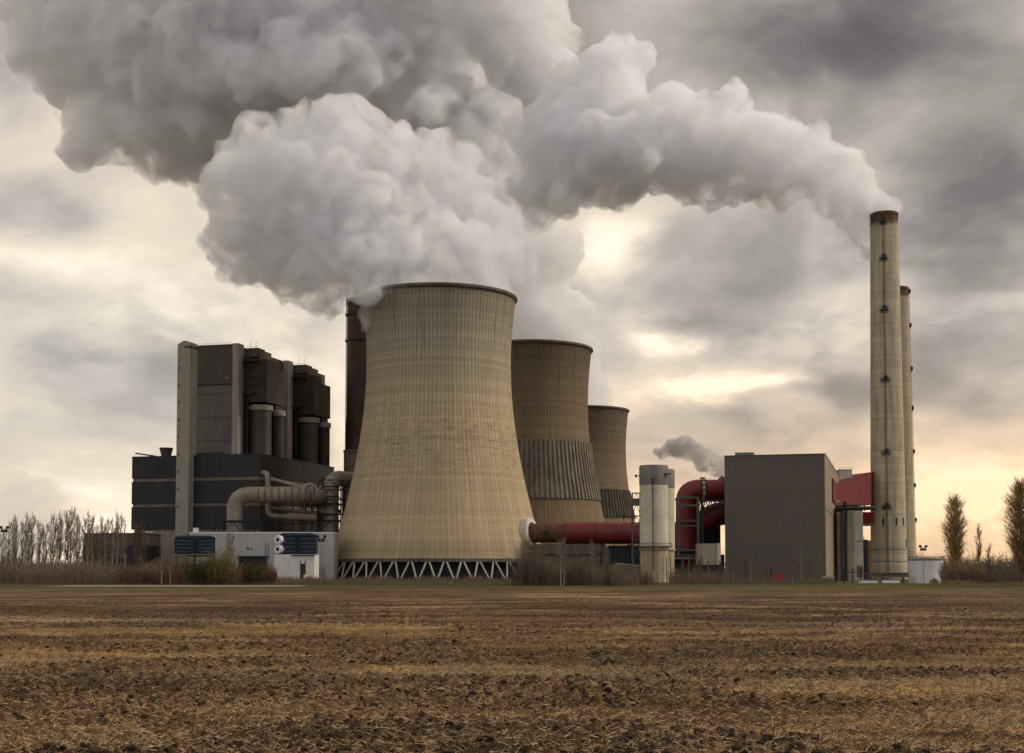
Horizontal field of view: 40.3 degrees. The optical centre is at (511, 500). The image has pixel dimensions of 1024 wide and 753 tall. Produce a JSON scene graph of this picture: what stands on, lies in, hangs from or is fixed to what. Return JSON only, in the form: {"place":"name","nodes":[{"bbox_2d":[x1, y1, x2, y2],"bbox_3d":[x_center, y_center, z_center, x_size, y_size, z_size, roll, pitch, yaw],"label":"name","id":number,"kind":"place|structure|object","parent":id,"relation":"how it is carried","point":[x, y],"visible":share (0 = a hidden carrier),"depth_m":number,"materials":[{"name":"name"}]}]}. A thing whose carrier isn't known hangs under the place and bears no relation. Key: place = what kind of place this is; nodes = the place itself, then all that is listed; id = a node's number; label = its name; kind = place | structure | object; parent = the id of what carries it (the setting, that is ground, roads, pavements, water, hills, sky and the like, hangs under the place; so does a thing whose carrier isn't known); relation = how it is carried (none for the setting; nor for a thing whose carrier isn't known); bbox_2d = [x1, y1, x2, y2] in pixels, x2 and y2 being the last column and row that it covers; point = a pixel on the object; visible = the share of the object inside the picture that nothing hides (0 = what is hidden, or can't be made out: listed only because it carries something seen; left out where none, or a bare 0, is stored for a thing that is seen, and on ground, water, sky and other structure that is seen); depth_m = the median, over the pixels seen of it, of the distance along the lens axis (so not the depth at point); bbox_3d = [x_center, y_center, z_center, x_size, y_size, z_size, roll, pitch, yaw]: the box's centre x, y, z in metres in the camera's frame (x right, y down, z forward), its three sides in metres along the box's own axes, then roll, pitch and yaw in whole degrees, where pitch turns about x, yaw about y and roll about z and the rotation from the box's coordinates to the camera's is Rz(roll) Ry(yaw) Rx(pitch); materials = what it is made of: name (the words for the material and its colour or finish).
{"place":"outdoors","nodes":[
{"label":"outdoors","id":0,"kind":"place"},
{"bbox_2d":[165,545,175,580],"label":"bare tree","id":1,"kind":"object","parent":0,"point":[168,558],"visible":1,"depth_m":377.66,"materials":[{"name":"brown plant"}]},
{"bbox_2d":[73,585,308,585],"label":"gravel path","id":2,"kind":"structure","parent":0,"point":[190,585],"depth_m":342.78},
{"bbox_2d":[282,360,330,465],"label":"boiler house","id":3,"kind":"structure","parent":0,"point":[307,425],"depth_m":766.53,"materials":[{"name":"metal"}]},
{"bbox_2d":[0,580,652,584],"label":"dry grass","id":4,"kind":"structure","parent":0,"point":[239,583],"depth_m":367.53,"materials":[{"name":"brown plant"}]},
{"bbox_2d":[0,578,1023,588],"bbox_3d":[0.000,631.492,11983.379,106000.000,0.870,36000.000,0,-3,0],"label":"ground","id":5,"kind":"structure","parent":0,"point":[838,583],"depth_m":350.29,"materials":[{"name":"green plant"}]},
{"bbox_2d":[6,519,12,563],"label":"bare tree","id":6,"kind":"object","parent":5,"relation":"on","point":[10,549],"visible":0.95,"depth_m":492.54,"materials":[{"name":"brown plant"}]},
{"bbox_2d":[10,520,17,568],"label":"bare tree","id":7,"kind":"object","parent":5,"relation":"on","point":[14,547],"visible":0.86,"depth_m":509.12,"materials":[{"name":"plant"}]},
{"bbox_2d":[18,518,26,569],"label":"bare tree","id":8,"kind":"object","parent":5,"relation":"on","point":[22,541],"visible":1,"depth_m":505.33,"materials":[{"name":"brown plant"}]},
{"bbox_2d":[22,513,28,569],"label":"bare tree","id":9,"kind":"object","parent":5,"relation":"on","point":[26,525],"visible":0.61,"depth_m":525.21,"materials":[{"name":"plant"}]},
{"bbox_2d":[25,514,34,566],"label":"bare tree","id":10,"kind":"object","parent":5,"relation":"on","point":[29,539],"visible":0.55,"depth_m":498.02,"materials":[{"name":"brown plant"}]},
{"bbox_2d":[27,512,36,566],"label":"bare tree","id":11,"kind":"object","parent":5,"relation":"on","point":[32,545],"visible":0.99,"depth_m":491.33,"materials":[{"name":"brown plant"}]},
{"bbox_2d":[35,522,41,567],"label":"bare tree","id":12,"kind":"object","parent":5,"relation":"on","point":[38,553],"visible":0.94,"depth_m":525.89,"materials":[{"name":"plant"}]},
{"bbox_2d":[0,548,81,572],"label":"thicket","id":13,"kind":"object","parent":5,"relation":"on","point":[38,562],"visible":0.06,"depth_m":730.07,"materials":[{"name":"brown plant"}]},
{"bbox_2d":[42,520,49,562],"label":"bare tree","id":14,"kind":"object","parent":5,"relation":"on","point":[45,541],"visible":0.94,"depth_m":492.51,"materials":[{"name":"brown plant"}]},
{"bbox_2d":[47,518,54,567],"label":"bare tree","id":15,"kind":"object","parent":5,"relation":"on","point":[50,546],"visible":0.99,"depth_m":486.53,"materials":[{"name":"plant"}]},
{"bbox_2d":[48,513,59,565],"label":"bare tree","id":16,"kind":"object","parent":5,"relation":"on","point":[55,528],"visible":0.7,"depth_m":532.25,"materials":[{"name":"brown plant"}]},
{"bbox_2d":[55,514,63,566],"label":"bare tree","id":17,"kind":"object","parent":5,"relation":"on","point":[58,539],"visible":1,"depth_m":473.83,"materials":[{"name":"brown plant"}]},
{"bbox_2d":[61,509,69,564],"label":"bare tree","id":18,"kind":"object","parent":5,"relation":"on","point":[65,551],"visible":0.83,"depth_m":478.17,"materials":[{"name":"brown plant"}]},
{"bbox_2d":[64,506,74,565],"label":"bare tree","id":19,"kind":"object","parent":5,"relation":"on","point":[70,531],"visible":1,"depth_m":470.49,"materials":[{"name":"brown plant"}]},
{"bbox_2d":[71,507,78,562],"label":"bare tree","id":20,"kind":"object","parent":5,"relation":"on","point":[74,539],"visible":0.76,"depth_m":524.74,"materials":[{"name":"brown plant"}]},
{"bbox_2d":[75,515,82,562],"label":"bare tree","id":21,"kind":"object","parent":5,"relation":"on","point":[79,545],"visible":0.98,"depth_m":491.94,"materials":[{"name":"brown plant"}]},
{"bbox_2d":[0,554,159,583],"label":"thicket","id":22,"kind":"object","parent":5,"relation":"on","point":[80,574],"visible":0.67,"depth_m":406.16,"materials":[{"name":"brown plant"}]},
{"bbox_2d":[80,515,87,560],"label":"bare tree","id":23,"kind":"object","parent":5,"relation":"on","point":[83,543],"visible":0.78,"depth_m":512.25,"materials":[{"name":"brown plant"}]},
{"bbox_2d":[83,510,91,562],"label":"bare tree","id":24,"kind":"object","parent":5,"relation":"on","point":[87,542],"visible":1,"depth_m":507.07,"materials":[{"name":"brown plant"}]},
{"bbox_2d":[89,514,95,562],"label":"bare tree","id":25,"kind":"object","parent":5,"relation":"on","point":[92,535],"visible":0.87,"depth_m":560.41,"materials":[{"name":"brown plant"}]},
{"bbox_2d":[97,516,105,563],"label":"bare tree","id":26,"kind":"object","parent":5,"relation":"on","point":[101,543],"visible":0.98,"depth_m":484.88,"materials":[{"name":"brown plant"}]},
{"bbox_2d":[104,516,112,564],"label":"bare tree","id":27,"kind":"object","parent":5,"relation":"on","point":[108,524],"visible":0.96,"depth_m":491.88,"materials":[{"name":"brown plant"}]},
{"bbox_2d":[109,517,116,563],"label":"bare tree","id":28,"kind":"object","parent":5,"relation":"on","point":[113,547],"visible":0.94,"depth_m":550.95,"materials":[{"name":"plant"}]},
{"bbox_2d":[113,512,121,565],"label":"bare tree","id":29,"kind":"object","parent":5,"relation":"on","point":[117,549],"visible":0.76,"depth_m":556.03,"materials":[{"name":"brown plant"}]},
{"bbox_2d":[116,513,124,568],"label":"bare tree","id":30,"kind":"object","parent":5,"relation":"on","point":[120,538],"visible":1,"depth_m":477.54,"materials":[{"name":"brown plant"}]},
{"bbox_2d":[83,533,160,572],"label":"hall","id":31,"kind":"structure","parent":5,"relation":"on","point":[153,541],"depth_m":600.05,"materials":[{"name":"metal"}]},
{"bbox_2d":[0,588,263,589],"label":"grass strip","id":32,"kind":"object","parent":5,"relation":"on","point":[113,589],"depth_m":257.92,"materials":[{"name":"green plant"}]},
{"bbox_2d":[131,519,148,565],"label":"birch tree","id":33,"kind":"object","parent":5,"relation":"on","point":[139,542],"visible":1,"depth_m":429.57,"materials":[{"name":"brown plant"}]},
{"bbox_2d":[139,568,158,583],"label":"shrub","id":34,"kind":"object","parent":5,"relation":"on","point":[150,580],"visible":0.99,"depth_m":383.52,"materials":[{"name":"brown plant"}]},
{"bbox_2d":[157,543,164,583],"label":"birch tree","id":35,"kind":"object","parent":5,"relation":"on","point":[160,560],"visible":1,"depth_m":379.50,"materials":[{"name":"brown plant"}]},
{"bbox_2d":[175,341,198,571],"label":"stair tower","id":36,"kind":"structure","parent":5,"relation":"on","point":[186,436],"depth_m":648.29,"materials":[{"name":"concrete"}]},
{"bbox_2d":[174,535,214,571],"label":"fan unit","id":37,"kind":"object","parent":5,"relation":"on","point":[191,545],"visible":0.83,"depth_m":560.87,"materials":[{"name":"metal"}]},
{"bbox_2d":[109,558,283,583],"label":"thicket","id":38,"kind":"object","parent":5,"relation":"on","point":[174,577],"visible":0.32,"depth_m":390.45,"materials":[{"name":"brown plant"}]},
{"bbox_2d":[177,553,216,584],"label":"shrub","id":39,"kind":"object","parent":5,"relation":"on","point":[198,574],"visible":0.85,"depth_m":369.79,"materials":[{"name":"green plant"}]},
{"bbox_2d":[200,545,246,584],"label":"shrub","id":40,"kind":"object","parent":5,"relation":"on","point":[224,572],"visible":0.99,"depth_m":367.94,"materials":[{"name":"green plant"}]},
{"bbox_2d":[224,529,235,568],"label":"birch tree","id":41,"kind":"object","parent":5,"relation":"on","point":[230,541],"visible":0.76,"depth_m":419.89,"materials":[{"name":"brown plant"}]},
{"bbox_2d":[131,447,333,573],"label":"bunker hall","id":42,"kind":"structure","parent":5,"relation":"on","point":[219,479],"depth_m":653.40,"materials":[{"name":"metal"}]},
{"bbox_2d":[196,343,285,457],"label":"boiler house","id":43,"kind":"structure","parent":5,"relation":"on","point":[240,396],"depth_m":708.82,"materials":[{"name":"metal"}]},
{"bbox_2d":[238,556,267,584],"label":"shrub","id":44,"kind":"object","parent":5,"relation":"on","point":[254,574],"visible":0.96,"depth_m":373.41,"materials":[{"name":"green plant"}]},
{"bbox_2d":[189,528,338,579],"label":"white hall","id":45,"kind":"structure","parent":5,"relation":"on","point":[250,545],"depth_m":597.81,"materials":[{"name":"paint"}]},
{"bbox_2d":[239,557,265,572],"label":"doorway","id":46,"kind":"structure","parent":45,"relation":"in","point":[243,559],"depth_m":597.22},
{"bbox_2d":[211,486,326,531],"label":"flue pipe","id":47,"kind":"object","parent":5,"relation":"on","point":[238,500],"visible":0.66,"depth_m":619.93,"materials":[{"name":"beige painted metal"},{"name":"dark steel"}]},
{"bbox_2d":[261,568,279,584],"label":"shrub","id":48,"kind":"object","parent":5,"relation":"on","point":[271,578],"visible":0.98,"depth_m":370.98,"materials":[{"name":"brown plant"}]},
{"bbox_2d":[261,470,318,531],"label":"service pipe","id":49,"kind":"object","parent":5,"relation":"on","point":[303,515],"visible":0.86,"depth_m":633.12,"materials":[{"name":"metal"}]},
{"bbox_2d":[265,543,318,579],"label":"white shed","id":50,"kind":"structure","parent":5,"relation":"on","point":[301,566],"depth_m":573.40,"materials":[{"name":"grey metal"}]},
{"bbox_2d":[274,533,317,553],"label":"fan unit","id":51,"kind":"object","parent":50,"relation":"on","point":[297,543],"visible":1,"depth_m":574.31,"materials":[{"name":"metal"}]},
{"bbox_2d":[299,471,352,532],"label":"flue riser","id":52,"kind":"object","parent":5,"relation":"on","point":[335,483],"visible":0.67,"depth_m":639.67,"materials":[{"name":"metal"}]},
{"bbox_2d":[343,295,365,503],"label":"brown stack","id":53,"kind":"object","parent":5,"relation":"on","point":[355,386],"visible":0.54,"depth_m":773.21,"materials":[{"name":"concrete"}]},
{"bbox_2d":[276,573,512,582],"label":"thicket","id":54,"kind":"object","parent":5,"relation":"on","point":[377,579],"visible":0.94,"depth_m":448.76,"materials":[{"name":"brown plant"}]},
{"bbox_2d":[336,282,540,580],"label":"cooling tower","id":55,"kind":"structure","parent":5,"relation":"on","point":[438,487],"depth_m":610.98,"materials":[{"name":"concrete"}]},
{"bbox_2d":[505,536,553,585],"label":"shrub","id":56,"kind":"object","parent":5,"relation":"on","point":[521,564],"visible":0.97,"depth_m":348.06,"materials":[{"name":"brown plant"}]},
{"bbox_2d":[555,538,566,585],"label":"birch tree","id":57,"kind":"object","parent":5,"relation":"on","point":[559,561],"visible":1,"depth_m":339.70,"materials":[{"name":"brown plant"}]},
{"bbox_2d":[511,339,611,545],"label":"cooling tower","id":58,"kind":"structure","parent":5,"relation":"on","point":[549,382],"depth_m":761.38,"materials":[{"name":"brown concrete"}]},
{"bbox_2d":[561,535,566,585],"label":"birch tree","id":59,"kind":"object","parent":5,"relation":"on","point":[564,566],"visible":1,"depth_m":340.44,"materials":[{"name":"brown plant"}]},
{"bbox_2d":[512,547,639,585],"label":"thicket","id":60,"kind":"object","parent":5,"relation":"on","point":[553,578],"visible":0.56,"depth_m":347.94,"materials":[{"name":"brown plant"}]},
{"bbox_2d":[557,550,600,585],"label":"shrub","id":61,"kind":"object","parent":5,"relation":"on","point":[581,579],"visible":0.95,"depth_m":343.92,"materials":[{"name":"brown plant"}]},
{"bbox_2d":[534,544,633,576],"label":"pipe trestle","id":62,"kind":"object","parent":5,"relation":"on","point":[603,553],"visible":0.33,"depth_m":608.64,"materials":[{"name":"concrete"}]},
{"bbox_2d":[528,522,675,543],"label":"red pipe","id":63,"kind":"object","parent":62,"relation":"on","point":[598,532],"visible":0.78,"depth_m":609.25,"materials":[{"name":"metal"}]},
{"bbox_2d":[590,562,627,585],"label":"shrub","id":64,"kind":"object","parent":5,"relation":"on","point":[606,576],"visible":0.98,"depth_m":333.68,"materials":[{"name":"brown plant"}]},
{"bbox_2d":[588,405,637,545],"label":"cooling tower","id":65,"kind":"structure","parent":5,"relation":"on","point":[607,429],"depth_m":1056.21,"materials":[{"name":"concrete"}]},
{"bbox_2d":[609,546,638,573],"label":"dark shed","id":66,"kind":"structure","parent":5,"relation":"on","point":[621,554],"depth_m":601.49,"materials":[{"name":"metal"}]},
{"bbox_2d":[629,569,658,584],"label":"shrub","id":67,"kind":"object","parent":5,"relation":"on","point":[643,580],"visible":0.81,"depth_m":359.41,"materials":[{"name":"brown plant"}]},
{"bbox_2d":[635,465,671,581],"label":"silo","id":68,"kind":"object","parent":5,"relation":"on","point":[654,546],"visible":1,"depth_m":476.13,"materials":[{"name":"beige concrete"}]},
{"bbox_2d":[668,469,675,581],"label":"silo","id":69,"kind":"object","parent":5,"relation":"on","point":[671,513],"visible":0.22,"depth_m":502.16,"materials":[{"name":"beige concrete"}]},
{"bbox_2d":[675,526,724,578],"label":"pump house","id":70,"kind":"structure","parent":5,"relation":"on","point":[713,536],"depth_m":536.54,"materials":[{"name":"metal"}]},
{"bbox_2d":[677,497,724,554],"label":"duct frame","id":71,"kind":"object","parent":5,"relation":"on","point":[696,505],"visible":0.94,"depth_m":543.21,"materials":[{"name":"grey metal"}]},
{"bbox_2d":[696,543,720,574],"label":"site cabin","id":72,"kind":"object","parent":5,"relation":"on","point":[710,553],"visible":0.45,"depth_m":504.70,"materials":[{"name":"white metal"}]},
{"bbox_2d":[662,563,835,583],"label":"thicket","id":73,"kind":"object","parent":5,"relation":"on","point":[703,578],"visible":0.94,"depth_m":395.57,"materials":[{"name":"brown plant"}]},
{"bbox_2d":[524,586,1023,589],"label":"grass strip","id":74,"kind":"object","parent":5,"relation":"on","point":[845,587],"depth_m":275.03,"materials":[{"name":"green plant"}]},
{"bbox_2d":[939,491,970,567],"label":"poplar tree","id":75,"kind":"object","parent":74,"relation":"on","point":[954,538],"visible":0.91,"depth_m":329.11,"materials":[{"name":"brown plant"}]},
{"bbox_2d":[942,556,972,584],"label":"shrub","id":76,"kind":"object","parent":74,"relation":"on","point":[961,566],"visible":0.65,"depth_m":320.59,"materials":[{"name":"brown plant"}]},
{"bbox_2d":[962,557,988,585],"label":"shrub","id":77,"kind":"object","parent":74,"relation":"on","point":[977,574],"visible":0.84,"depth_m":318.57,"materials":[{"name":"brown plant"}]},
{"bbox_2d":[998,476,1023,582],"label":"poplar tree","id":78,"kind":"object","parent":74,"relation":"on","point":[1016,517],"visible":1,"depth_m":321.46,"materials":[{"name":"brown plant"}]},
{"bbox_2d":[724,452,838,580],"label":"grey hall","id":79,"kind":"structure","parent":5,"relation":"on","point":[779,508],"depth_m":525.78,"materials":[{"name":"metal"}]},
{"bbox_2d":[675,476,724,551],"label":"red duct","id":80,"kind":"object","parent":79,"relation":"attached to","point":[703,488],"visible":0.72,"depth_m":549.46,"materials":[{"name":"metal"}]},
{"bbox_2d":[836,472,873,505],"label":"chimney duct","id":81,"kind":"object","parent":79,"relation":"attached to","point":[856,490],"visible":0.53,"depth_m":657.21,"materials":[{"name":"red metal"}]},
{"bbox_2d":[834,508,844,580],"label":"annex tower","id":82,"kind":"structure","parent":5,"relation":"on","point":[839,525],"depth_m":584.96,"materials":[{"name":"grey metal"}]},
{"bbox_2d":[836,467,851,479],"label":"annex tower","id":83,"kind":"structure","parent":5,"relation":"on","point":[844,473],"depth_m":666.59,"materials":[{"name":"grey metal"}]},
{"bbox_2d":[844,510,855,580],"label":"annex tower","id":84,"kind":"structure","parent":5,"relation":"on","point":[851,544],"depth_m":579.81,"materials":[{"name":"grey metal"}]},
{"bbox_2d":[835,502,874,580],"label":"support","id":85,"kind":"object","parent":5,"relation":"on","point":[841,508],"visible":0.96,"depth_m":571.79,"materials":[{"name":"metal"}]},
{"bbox_2d":[855,510,863,580],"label":"annex tower","id":86,"kind":"structure","parent":5,"relation":"on","point":[859,536],"depth_m":582.86,"materials":[{"name":"grey metal"}]},
{"bbox_2d":[870,210,907,578],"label":"chimney","id":87,"kind":"object","parent":5,"relation":"on","point":[888,549],"visible":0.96,"depth_m":697.38,"materials":[{"name":"beige concrete"}]},
{"bbox_2d":[863,512,874,525],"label":"chimney duct","id":88,"kind":"object","parent":87,"relation":"attached to","point":[868,518],"visible":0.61,"depth_m":655.45,"materials":[{"name":"red metal"}]},
{"bbox_2d":[900,286,916,577],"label":"chimney","id":89,"kind":"object","parent":5,"relation":"on","point":[908,409],"visible":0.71,"depth_m":863.22,"materials":[{"name":"concrete"}]},
{"bbox_2d":[908,556,942,582],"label":"storage tank","id":90,"kind":"object","parent":5,"relation":"on","point":[915,567],"visible":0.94,"depth_m":420.15,"materials":[{"name":"grey metal"}]},
{"bbox_2d":[917,548,1018,576],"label":"wood","id":91,"kind":"object","parent":5,"relation":"on","point":[1007,563],"visible":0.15,"depth_m":941.64,"materials":[{"name":"brown plant"}]},
{"bbox_2d":[974,524,982,566],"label":"poplar tree","id":92,"kind":"object","parent":5,"relation":"on","point":[978,549],"visible":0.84,"depth_m":334.72,"materials":[{"name":"brown plant"}]},
{"bbox_2d":[935,557,1023,585],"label":"thicket","id":93,"kind":"object","parent":5,"relation":"on","point":[1011,575],"visible":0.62,"depth_m":320.07,"materials":[{"name":"brown plant"}]},
{"bbox_2d":[0,589,1023,752],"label":"field","id":94,"kind":"structure","parent":0,"point":[411,605],"depth_m":50.05,"materials":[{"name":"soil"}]},
{"bbox_2d":[0,609,1023,752],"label":"stubble","id":95,"kind":"object","parent":94,"relation":"on","point":[64,735],"visible":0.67,"depth_m":29.01,"materials":[{"name":"beige plant"}]},
{"bbox_2d":[0,608,1023,752],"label":"soil clods","id":96,"kind":"object","parent":94,"relation":"on","point":[169,748],"visible":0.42,"depth_m":30.64,"materials":[{"name":"brown soil"}]},
{"bbox_2d":[0,0,1023,566],"label":"sky","id":97,"kind":"structure","parent":0,"point":[685,193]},
{"bbox_2d":[611,563,640,576],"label":"earth wall","id":98,"kind":"structure","parent":0,"point":[631,569],"depth_m":469.43,"materials":[{"name":"soil"}]},
{"bbox_2d":[623,492,639,564],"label":"conveyor tower","id":99,"kind":"structure","parent":0,"point":[635,502],"depth_m":499.06,"materials":[{"name":"grey metal"}]},
{"bbox_2d":[863,540,870,578],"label":"navy tower","id":100,"kind":"structure","parent":0,"point":[866,554],"depth_m":799.53,"materials":[{"name":"metal"}]},
{"bbox_2d":[864,572,908,582],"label":"pipe bridge","id":101,"kind":"structure","parent":0,"point":[882,575],"depth_m":419.39,"materials":[{"name":"concrete"}]},
{"bbox_2d":[928,578,1023,586],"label":"dry grass","id":102,"kind":"structure","parent":0,"point":[951,584],"depth_m":301.27,"materials":[{"name":"plant"}]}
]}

